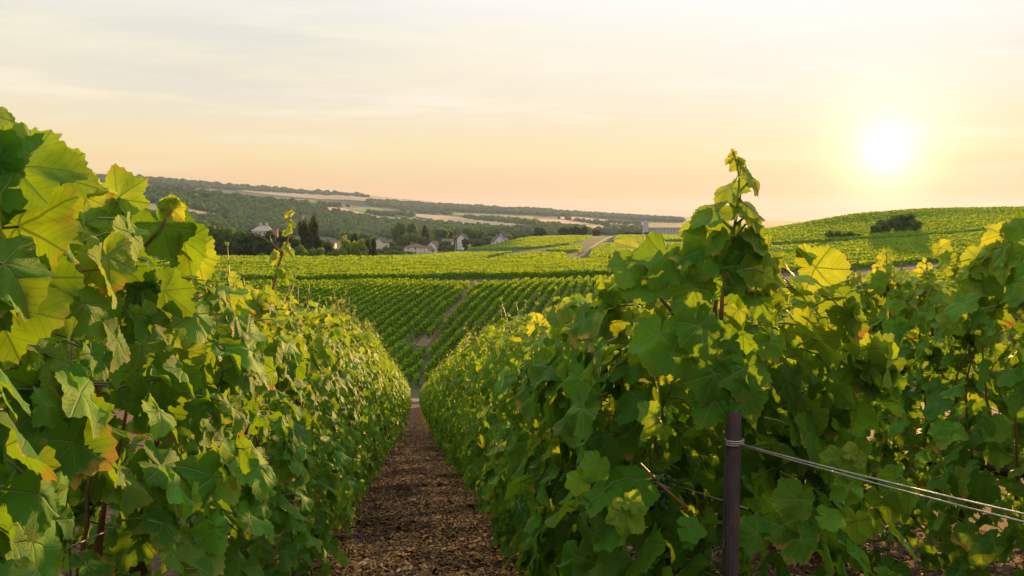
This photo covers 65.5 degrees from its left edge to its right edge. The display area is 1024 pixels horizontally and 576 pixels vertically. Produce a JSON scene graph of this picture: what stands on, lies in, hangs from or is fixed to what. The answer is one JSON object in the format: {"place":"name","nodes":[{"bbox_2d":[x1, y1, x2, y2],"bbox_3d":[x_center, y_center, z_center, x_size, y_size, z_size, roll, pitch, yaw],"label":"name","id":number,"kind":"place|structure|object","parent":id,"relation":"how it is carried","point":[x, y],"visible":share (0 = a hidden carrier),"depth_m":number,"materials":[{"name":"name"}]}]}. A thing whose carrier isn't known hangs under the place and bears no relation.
{"place":"outdoors","nodes":[
{"label":"outdoors","id":0,"kind":"place"},
{"bbox_2d":[238,190,438,203],"bbox_3d":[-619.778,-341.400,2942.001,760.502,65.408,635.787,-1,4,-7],"label":"stubble field","id":1,"kind":"structure","parent":0,"point":[333,197],"depth_m":2836.86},
{"bbox_2d":[344,207,415,217],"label":"meadow","id":2,"kind":"structure","parent":0,"point":[363,209],"depth_m":2199.46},
{"bbox_2d":[416,287,471,345],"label":"track","id":3,"kind":"structure","parent":0,"point":[425,340],"depth_m":83.58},
{"bbox_2d":[416,214,513,225],"bbox_3d":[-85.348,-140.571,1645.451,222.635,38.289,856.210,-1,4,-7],"label":"stubble field","id":4,"kind":"structure","parent":0,"point":[445,218],"depth_m":1838.32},
{"bbox_2d":[453,212,532,218],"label":"meadow","id":5,"kind":"structure","parent":0,"point":[520,216],"depth_m":2289.26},
{"bbox_2d":[0,0,1023,220],"label":"sky","id":6,"kind":"structure","parent":0,"point":[834,107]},
{"bbox_2d":[57,174,1023,575],"bbox_3d":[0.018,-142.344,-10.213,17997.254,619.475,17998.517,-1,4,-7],"label":"ground","id":7,"kind":"structure","parent":0,"point":[415,416],"depth_m":50.16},
{"bbox_2d":[0,107,181,575],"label":"grape vine","id":8,"kind":"object","parent":7,"relation":"on","point":[57,441],"visible":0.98,"depth_m":0.81,"materials":[{"name":"green plant"}]},
{"bbox_2d":[0,163,311,575],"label":"grape vine","id":9,"kind":"object","parent":7,"relation":"on","point":[186,384],"visible":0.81,"depth_m":1.17,"materials":[{"name":"green plant"}]},
{"bbox_2d":[82,280,316,373],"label":"vine row","id":10,"kind":"object","parent":7,"relation":"on","point":[278,289],"visible":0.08,"depth_m":96.33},
{"bbox_2d":[86,279,326,372],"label":"vine row","id":11,"kind":"object","parent":7,"relation":"on","point":[295,287],"visible":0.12,"depth_m":96.24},
{"bbox_2d":[88,279,336,380],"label":"vine row","id":12,"kind":"object","parent":7,"relation":"on","point":[302,288],"visible":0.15,"depth_m":95.59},
{"bbox_2d":[206,224,225,250],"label":"tree","id":13,"kind":"object","parent":7,"relation":"on","point":[213,232],"visible":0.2,"depth_m":277.49,"materials":[{"name":"green plant"}]},
{"bbox_2d":[89,209,359,575],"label":"grape vine","id":14,"kind":"object","parent":7,"relation":"on","point":[320,481],"visible":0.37,"depth_m":2.35,"materials":[{"name":"green plant"}]},
{"bbox_2d":[218,226,235,241],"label":"tree","id":15,"kind":"object","parent":7,"relation":"on","point":[227,232],"visible":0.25,"depth_m":280.40,"materials":[{"name":"green plant"}]},
{"bbox_2d":[96,174,369,196],"bbox_3d":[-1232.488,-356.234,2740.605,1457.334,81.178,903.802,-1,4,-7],"label":"ridge wood","id":16,"kind":"object","parent":7,"relation":"on","point":[169,181],"visible":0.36,"depth_m":2880.09,"materials":[{"name":"green plant"}]},
{"bbox_2d":[218,236,248,255],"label":"tree","id":17,"kind":"object","parent":7,"relation":"on","point":[239,246],"visible":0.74,"depth_m":265.56,"materials":[{"name":"green plant"}]},
{"bbox_2d":[243,231,263,255],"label":"tree","id":18,"kind":"object","parent":7,"relation":"on","point":[250,239],"visible":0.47,"depth_m":274.07,"materials":[{"name":"green plant"}]},
{"bbox_2d":[101,184,414,236],"bbox_3d":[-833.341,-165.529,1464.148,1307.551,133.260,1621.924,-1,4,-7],"label":"wooded hill","id":19,"kind":"structure","parent":7,"relation":"on","point":[237,211],"depth_m":1237.95,"materials":[{"name":"green plant"}]},
{"bbox_2d":[152,255,368,266],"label":"vineyard","id":20,"kind":"object","parent":7,"relation":"on","point":[238,259],"visible":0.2,"depth_m":163.69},
{"bbox_2d":[251,222,277,237],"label":"manor","id":21,"kind":"structure","parent":7,"relation":"on","point":[261,229],"depth_m":775.42,"materials":[{"name":"stone"}]},
{"bbox_2d":[251,238,280,255],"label":"tree","id":22,"kind":"object","parent":7,"relation":"on","point":[266,247],"visible":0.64,"depth_m":265.03,"materials":[{"name":"green plant"}]},
{"bbox_2d":[216,279,343,334],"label":"vine row","id":23,"kind":"object","parent":7,"relation":"on","point":[311,288],"visible":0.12,"depth_m":95.80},
{"bbox_2d":[223,282,377,566],"bbox_3d":[-0.912,0.590,3.417,0.628,1.302,1.106,-1,4,-7],"label":"grape vine","id":24,"kind":"object","parent":7,"relation":"on","point":[350,381],"visible":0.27,"depth_m":3.34,"materials":[{"name":"green plant"}]},
{"bbox_2d":[297,215,323,251],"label":"tree","id":25,"kind":"object","parent":7,"relation":"on","point":[309,237],"visible":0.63,"depth_m":269.68,"materials":[{"name":"green plant"}]},
{"bbox_2d":[287,279,353,300],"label":"vine row","id":26,"kind":"object","parent":7,"relation":"on","point":[315,290],"visible":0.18,"depth_m":95.09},
{"bbox_2d":[272,278,371,320],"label":"vine row","id":27,"kind":"object","parent":7,"relation":"on","point":[317,298],"visible":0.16,"depth_m":93.61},
{"bbox_2d":[266,295,378,521],"bbox_3d":[-1.043,0.716,4.420,0.643,1.349,1.111,-1,4,-7],"label":"grape vine","id":28,"kind":"object","parent":7,"relation":"on","point":[365,386],"visible":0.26,"depth_m":4.25,"materials":[{"name":"green plant"}]},
{"bbox_2d":[295,278,362,306],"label":"vine row","id":29,"kind":"object","parent":7,"relation":"on","point":[328,289],"visible":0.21,"depth_m":94.50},
{"bbox_2d":[266,278,400,346],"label":"vine row","id":30,"kind":"object","parent":7,"relation":"on","point":[368,289],"visible":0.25,"depth_m":93.51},
{"bbox_2d":[304,290,380,494],"bbox_3d":[-1.185,0.768,5.434,0.572,1.561,1.162,-1,4,-7],"label":"grape vine","id":31,"kind":"object","parent":7,"relation":"on","point":[375,435],"visible":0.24,"depth_m":5.39,"materials":[{"name":"green plant"}]},
{"bbox_2d":[303,278,381,309],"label":"vine row","id":32,"kind":"object","parent":7,"relation":"on","point":[342,292],"visible":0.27,"depth_m":92.21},
{"bbox_2d":[338,235,351,254],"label":"tree","id":33,"kind":"object","parent":7,"relation":"on","point":[345,244],"visible":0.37,"depth_m":261.54,"materials":[{"name":"green plant"}]},
{"bbox_2d":[302,277,391,320],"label":"vine row","id":34,"kind":"object","parent":7,"relation":"on","point":[350,293],"visible":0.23,"depth_m":93.16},
{"bbox_2d":[285,278,415,354],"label":"vine row","id":35,"kind":"object","parent":7,"relation":"on","point":[375,295],"visible":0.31,"depth_m":91.17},
{"bbox_2d":[282,278,424,363],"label":"vine row","id":36,"kind":"object","parent":7,"relation":"on","point":[371,303],"visible":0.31,"depth_m":88.80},
{"bbox_2d":[325,320,392,482],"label":"grape vine","id":37,"kind":"object","parent":7,"relation":"on","point":[376,470],"visible":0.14,"depth_m":6.53,"materials":[{"name":"green plant"}]},
{"bbox_2d":[350,238,368,255],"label":"tree","id":38,"kind":"object","parent":7,"relation":"on","point":[362,245],"visible":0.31,"depth_m":256.48,"materials":[{"name":"green plant"}]},
{"bbox_2d":[337,306,392,465],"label":"grape vine","id":39,"kind":"object","parent":7,"relation":"on","point":[372,345],"visible":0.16,"depth_m":7.26,"materials":[{"name":"green plant"}]},
{"bbox_2d":[330,278,408,316],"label":"vine row","id":40,"kind":"object","parent":7,"relation":"on","point":[355,300],"visible":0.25,"depth_m":92.27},
{"bbox_2d":[352,319,396,457],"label":"grape vine","id":41,"kind":"object","parent":7,"relation":"on","point":[378,351],"visible":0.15,"depth_m":8.40,"materials":[{"name":"green plant"}]},
{"bbox_2d":[359,317,398,452],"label":"grape vine","id":42,"kind":"object","parent":7,"relation":"on","point":[385,380],"visible":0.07,"depth_m":9.51,"materials":[{"name":"green plant"}]},
{"bbox_2d":[308,280,454,382],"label":"vine row","id":43,"kind":"object","parent":7,"relation":"on","point":[403,313],"visible":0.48,"depth_m":84.41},
{"bbox_2d":[376,236,388,253],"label":"house","id":44,"kind":"structure","parent":7,"relation":"on","point":[381,242],"depth_m":556.72,"materials":[{"name":"paint"}]},
{"bbox_2d":[157,256,613,281],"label":"vineyard","id":45,"kind":"object","parent":7,"relation":"on","point":[329,268],"visible":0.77,"depth_m":128.47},
{"bbox_2d":[375,332,400,450],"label":"grape vine","id":46,"kind":"object","parent":7,"relation":"on","point":[392,381],"visible":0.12,"depth_m":10.39,"materials":[{"name":"green plant"}]},
{"bbox_2d":[381,342,402,439],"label":"grape vine","id":47,"kind":"object","parent":7,"relation":"on","point":[400,435],"visible":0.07,"depth_m":12.70,"materials":[{"name":"green plant"}]},
{"bbox_2d":[353,278,431,322],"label":"vine row","id":48,"kind":"object","parent":7,"relation":"on","point":[374,308],"visible":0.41,"depth_m":87.61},
{"bbox_2d":[390,356,405,432],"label":"grape vine","id":49,"kind":"object","parent":7,"relation":"on","point":[400,389],"visible":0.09,"depth_m":16.41,"materials":[{"name":"plant"}]},
{"bbox_2d":[391,221,405,249],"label":"tree","id":50,"kind":"object","parent":7,"relation":"on","point":[398,230],"visible":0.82,"depth_m":635.76,"materials":[{"name":"green plant"}]},
{"bbox_2d":[360,278,438,329],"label":"vine row","id":51,"kind":"object","parent":7,"relation":"on","point":[394,303],"visible":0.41,"depth_m":87.03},
{"bbox_2d":[364,279,446,333],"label":"vine row","id":52,"kind":"object","parent":7,"relation":"on","point":[395,309],"visible":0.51,"depth_m":85.95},
{"bbox_2d":[403,233,416,248],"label":"tree","id":53,"kind":"object","parent":7,"relation":"on","point":[409,238],"visible":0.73,"depth_m":596.14,"materials":[{"name":"green plant"}]},
{"bbox_2d":[398,344,425,371],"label":"vine row","id":54,"kind":"object","parent":7,"relation":"on","point":[416,356],"visible":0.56,"depth_m":67.17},
{"bbox_2d":[401,359,423,381],"bbox_3d":[-7.996,6.694,63.416,0.796,1.298,6.527,1,4,10],"label":"vine row","id":55,"kind":"object","parent":7,"relation":"on","point":[408,373],"visible":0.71,"depth_m":62.98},
{"bbox_2d":[405,242,425,253],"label":"house","id":56,"kind":"structure","parent":7,"relation":"on","point":[417,248],"depth_m":541.23,"materials":[{"name":"paint"}]},
{"bbox_2d":[391,314,444,364],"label":"vine row","id":57,"kind":"object","parent":7,"relation":"on","point":[408,349],"visible":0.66,"depth_m":70.45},
{"bbox_2d":[379,280,461,343],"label":"vine row","id":58,"kind":"object","parent":7,"relation":"on","point":[392,331],"visible":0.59,"depth_m":82.65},
{"bbox_2d":[386,288,464,359],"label":"vine row","id":59,"kind":"object","parent":7,"relation":"on","point":[442,308],"visible":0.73,"depth_m":79.31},
{"bbox_2d":[339,251,511,258],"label":"valley vineyard","id":60,"kind":"object","parent":7,"relation":"on","point":[467,254],"visible":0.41,"depth_m":352.89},
{"bbox_2d":[383,280,469,350],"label":"vine row","id":61,"kind":"object","parent":7,"relation":"on","point":[414,323],"visible":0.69,"depth_m":81.22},
{"bbox_2d":[426,359,440,436],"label":"grape vine","id":62,"kind":"object","parent":7,"relation":"on","point":[431,384],"visible":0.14,"depth_m":14.67,"materials":[{"name":"plant"}]},
{"bbox_2d":[380,485,498,552],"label":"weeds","id":63,"kind":"object","parent":7,"relation":"on","point":[462,488],"visible":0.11,"depth_m":4.87,"materials":[{"name":"green plant"}]},
{"bbox_2d":[431,228,448,242],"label":"tree","id":64,"kind":"object","parent":7,"relation":"on","point":[440,234],"visible":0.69,"depth_m":615.22,"materials":[{"name":"green plant"}]},
{"bbox_2d":[431,345,457,449],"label":"grape vine","id":65,"kind":"object","parent":7,"relation":"on","point":[435,405],"visible":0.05,"depth_m":10.78,"materials":[{"name":"plant"}]},
{"bbox_2d":[432,351,481,454],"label":"grape vine","id":66,"kind":"object","parent":7,"relation":"on","point":[449,364],"visible":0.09,"depth_m":9.79,"materials":[{"name":"plant"}]},
{"bbox_2d":[436,338,480,456],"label":"grape vine","id":67,"kind":"object","parent":7,"relation":"on","point":[444,401],"visible":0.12,"depth_m":8.58,"materials":[{"name":"plant"}]},
{"bbox_2d":[438,322,484,466],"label":"grape vine","id":68,"kind":"object","parent":7,"relation":"on","point":[443,410],"visible":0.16,"depth_m":7.65,"materials":[{"name":"plant"}]},
{"bbox_2d":[428,280,506,357],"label":"vine row","id":69,"kind":"object","parent":7,"relation":"on","point":[447,334],"visible":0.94,"depth_m":81.24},
{"bbox_2d":[438,279,497,333],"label":"vine row","id":70,"kind":"object","parent":7,"relation":"on","point":[461,306],"visible":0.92,"depth_m":86.87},
{"bbox_2d":[441,332,498,475],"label":"grape vine","id":71,"kind":"object","parent":7,"relation":"on","point":[460,364],"visible":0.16,"depth_m":6.59,"materials":[{"name":"plant"}]},
{"bbox_2d":[425,278,518,372],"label":"vine row","id":72,"kind":"object","parent":7,"relation":"on","point":[457,335],"visible":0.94,"depth_m":77.39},
{"bbox_2d":[423,277,529,383],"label":"vine row","id":73,"kind":"object","parent":7,"relation":"on","point":[497,302],"visible":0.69,"depth_m":82.35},
{"bbox_2d":[465,280,487,297],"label":"vine row","id":74,"kind":"object","parent":7,"relation":"on","point":[476,286],"visible":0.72,"depth_m":96.56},
{"bbox_2d":[448,318,519,488],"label":"grape vine","id":75,"kind":"object","parent":7,"relation":"on","point":[460,442],"visible":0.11,"depth_m":5.49,"materials":[{"name":"plant"}]},
{"bbox_2d":[329,217,642,239],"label":"valley wood","id":76,"kind":"object","parent":7,"relation":"on","point":[376,228],"visible":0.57,"depth_m":1145.52,"materials":[{"name":"green plant"}]},
{"bbox_2d":[451,310,541,503],"bbox_3d":[-0.039,0.773,4.701,0.609,1.262,1.108,-1,4,-7],"label":"grape vine","id":77,"kind":"object","parent":7,"relation":"on","point":[470,407],"visible":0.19,"depth_m":4.50,"materials":[{"name":"green plant"}]},
{"bbox_2d":[365,206,641,226],"bbox_3d":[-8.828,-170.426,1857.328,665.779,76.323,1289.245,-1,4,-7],"label":"hedgerow wood","id":78,"kind":"object","parent":7,"relation":"on","point":[499,218],"visible":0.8,"depth_m":1870.14,"materials":[{"name":"green plant"}]},
{"bbox_2d":[477,277,538,335],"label":"vine row","id":79,"kind":"object","parent":7,"relation":"on","point":[515,295],"visible":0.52,"depth_m":88.28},
{"bbox_2d":[460,291,568,543],"bbox_3d":[0.098,0.624,3.701,0.637,1.274,1.115,-1,4,-7],"label":"grape vine","id":80,"kind":"object","parent":7,"relation":"on","point":[480,362],"visible":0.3,"depth_m":3.68,"materials":[{"name":"green plant"}]},
{"bbox_2d":[496,277,547,329],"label":"vine row","id":81,"kind":"object","parent":7,"relation":"on","point":[523,297],"visible":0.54,"depth_m":89.25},
{"bbox_2d":[365,198,685,221],"bbox_3d":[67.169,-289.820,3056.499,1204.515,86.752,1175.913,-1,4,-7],"label":"ridge wood","id":82,"kind":"object","parent":7,"relation":"on","point":[457,207],"visible":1,"depth_m":2621.47,"materials":[{"name":"green plant"}]},
{"bbox_2d":[467,235,591,249],"bbox_3d":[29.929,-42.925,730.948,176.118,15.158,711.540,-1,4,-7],"label":"valley vineyard","id":83,"kind":"object","parent":7,"relation":"on","point":[530,242],"visible":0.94,"depth_m":477.59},
{"bbox_2d":[495,251,567,258],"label":"valley vineyard","id":84,"kind":"object","parent":7,"relation":"on","point":[532,254],"visible":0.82,"depth_m":263.20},
{"bbox_2d":[506,277,556,332],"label":"vine row","id":85,"kind":"object","parent":7,"relation":"on","point":[544,287],"visible":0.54,"depth_m":90.96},
{"bbox_2d":[516,276,563,342],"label":"vine row","id":86,"kind":"object","parent":7,"relation":"on","point":[549,291],"visible":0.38,"depth_m":91.60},
{"bbox_2d":[540,276,572,319],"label":"vine row","id":87,"kind":"object","parent":7,"relation":"on","point":[564,285],"visible":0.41,"depth_m":93.40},
{"bbox_2d":[547,245,582,251],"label":"vineyard","id":88,"kind":"object","parent":7,"relation":"on","point":[573,248],"visible":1,"depth_m":326.94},
{"bbox_2d":[556,276,581,306],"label":"vine row","id":89,"kind":"object","parent":7,"relation":"on","point":[571,286],"visible":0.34,"depth_m":94.94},
{"bbox_2d":[573,275,589,295],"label":"vine row","id":90,"kind":"object","parent":7,"relation":"on","point":[582,285],"visible":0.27,"depth_m":96.95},
{"bbox_2d":[583,275,598,298],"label":"vine row","id":91,"kind":"object","parent":7,"relation":"on","point":[591,284],"visible":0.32,"depth_m":95.10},
{"bbox_2d":[481,251,701,575],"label":"grape vine","id":92,"kind":"object","parent":7,"relation":"on","point":[506,456],"visible":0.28,"depth_m":2.48,"materials":[{"name":"green plant"}]},
{"bbox_2d":[174,419,1023,575],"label":"leaf litter","id":93,"kind":"object","parent":7,"relation":"on","point":[389,547],"visible":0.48,"depth_m":4.04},
{"bbox_2d":[588,242,682,257],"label":"valley vineyard","id":94,"kind":"object","parent":7,"relation":"on","point":[604,250],"visible":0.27,"depth_m":289.23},
{"bbox_2d":[613,234,681,240],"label":"crest vineyard","id":95,"kind":"object","parent":7,"relation":"on","point":[672,237],"visible":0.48,"depth_m":500.13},
{"bbox_2d":[643,221,681,234],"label":"grain silo","id":96,"kind":"object","parent":7,"relation":"on","point":[663,230],"visible":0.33,"depth_m":1093.09,"materials":[{"name":"concrete"}]},
{"bbox_2d":[509,149,920,575],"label":"grape vine","id":97,"kind":"object","parent":7,"relation":"on","point":[690,371],"visible":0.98,"depth_m":1.36,"materials":[{"name":"green plant"}]},
{"bbox_2d":[721,411,743,575],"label":"trellis post","id":98,"kind":"object","parent":7,"relation":"on","point":[733,440],"visible":0.98,"depth_m":1.24,"materials":[{"name":"metal"}]},
{"bbox_2d":[740,444,1023,514],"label":"brace wire","id":99,"kind":"object","parent":98,"relation":"attached to","point":[977,503],"visible":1,"depth_m":0.95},
{"bbox_2d":[741,445,1023,522],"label":"brace wire","id":100,"kind":"object","parent":98,"relation":"attached to","point":[990,513],"visible":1,"depth_m":0.95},
{"bbox_2d":[667,282,801,515],"bbox_3d":[1.142,0.584,4.028,0.670,1.379,1.110,-1,4,-7],"label":"grape vine","id":101,"kind":"object","parent":7,"relation":"on","point":[782,311],"visible":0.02,"depth_m":3.71,"materials":[{"name":"green plant"}]},
{"bbox_2d":[724,264,1002,304],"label":"hill vineyard","id":102,"kind":"object","parent":7,"relation":"on","point":[941,274],"visible":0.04,"depth_m":110.57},
{"bbox_2d":[875,219,891,231],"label":"tree","id":103,"kind":"object","parent":7,"relation":"on","point":[885,226],"visible":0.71,"depth_m":259.59,"materials":[{"name":"green plant"}]},
{"bbox_2d":[749,245,1021,572],"bbox_3d":[1.244,0.478,3.024,0.697,1.295,1.123,-1,4,-7],"label":"grape vine","id":104,"kind":"object","parent":7,"relation":"on","point":[878,289],"visible":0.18,"depth_m":2.71,"materials":[{"name":"green plant"}]},
{"bbox_2d":[763,206,1023,244],"bbox_3d":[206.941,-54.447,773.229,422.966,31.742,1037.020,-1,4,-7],"label":"hilltop vineyard","id":105,"kind":"object","parent":7,"relation":"on","point":[946,220],"visible":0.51,"depth_m":309.79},
{"bbox_2d":[887,214,903,230],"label":"tree","id":106,"kind":"object","parent":7,"relation":"on","point":[894,222],"visible":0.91,"depth_m":263.46,"materials":[{"name":"green plant"}]},
{"bbox_2d":[771,230,1023,272],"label":"hill vineyard","id":107,"kind":"object","parent":7,"relation":"on","point":[918,249],"visible":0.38,"depth_m":187.95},
{"bbox_2d":[864,328,945,487],"bbox_3d":[2.135,0.715,4.967,0.630,1.338,1.150,-1,4,-7],"label":"grape vine","id":108,"kind":"object","parent":7,"relation":"on","point":[918,413],"depth_m":4.51,"materials":[{"name":"plant"}]},
{"bbox_2d":[899,213,915,230],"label":"tree","id":109,"kind":"object","parent":7,"relation":"on","point":[907,217],"visible":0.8,"depth_m":263.05,"materials":[{"name":"green plant"}]},
{"bbox_2d":[908,219,922,230],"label":"tree","id":110,"kind":"object","parent":7,"relation":"on","point":[915,224],"visible":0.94,"depth_m":259.85,"materials":[{"name":"green plant"}]},
{"bbox_2d":[850,210,1023,575],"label":"grape vine","id":111,"kind":"object","parent":7,"relation":"on","point":[986,298],"visible":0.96,"depth_m":2.09,"materials":[{"name":"green plant"}]},
{"bbox_2d":[863,315,1023,522],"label":"grape vine","id":112,"kind":"object","parent":7,"relation":"on","point":[1003,338],"visible":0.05,"depth_m":3.91,"materials":[{"name":"plant"}]},
{"bbox_2d":[1005,420,1023,518],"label":"grape vine","id":113,"kind":"object","parent":7,"relation":"on","point":[1019,501],"visible":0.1,"depth_m":3.35,"materials":[{"name":"plant"}]},
{"bbox_2d":[531,219,602,227],"bbox_3d":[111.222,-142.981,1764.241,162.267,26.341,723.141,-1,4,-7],"label":"stubble field","id":114,"kind":"structure","parent":0,"point":[572,222],"depth_m":1846.37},
{"bbox_2d":[784,263,958,279],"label":"track","id":115,"kind":"structure","parent":0,"point":[862,272],"depth_m":137.81,"materials":[{"name":"beige soil"}]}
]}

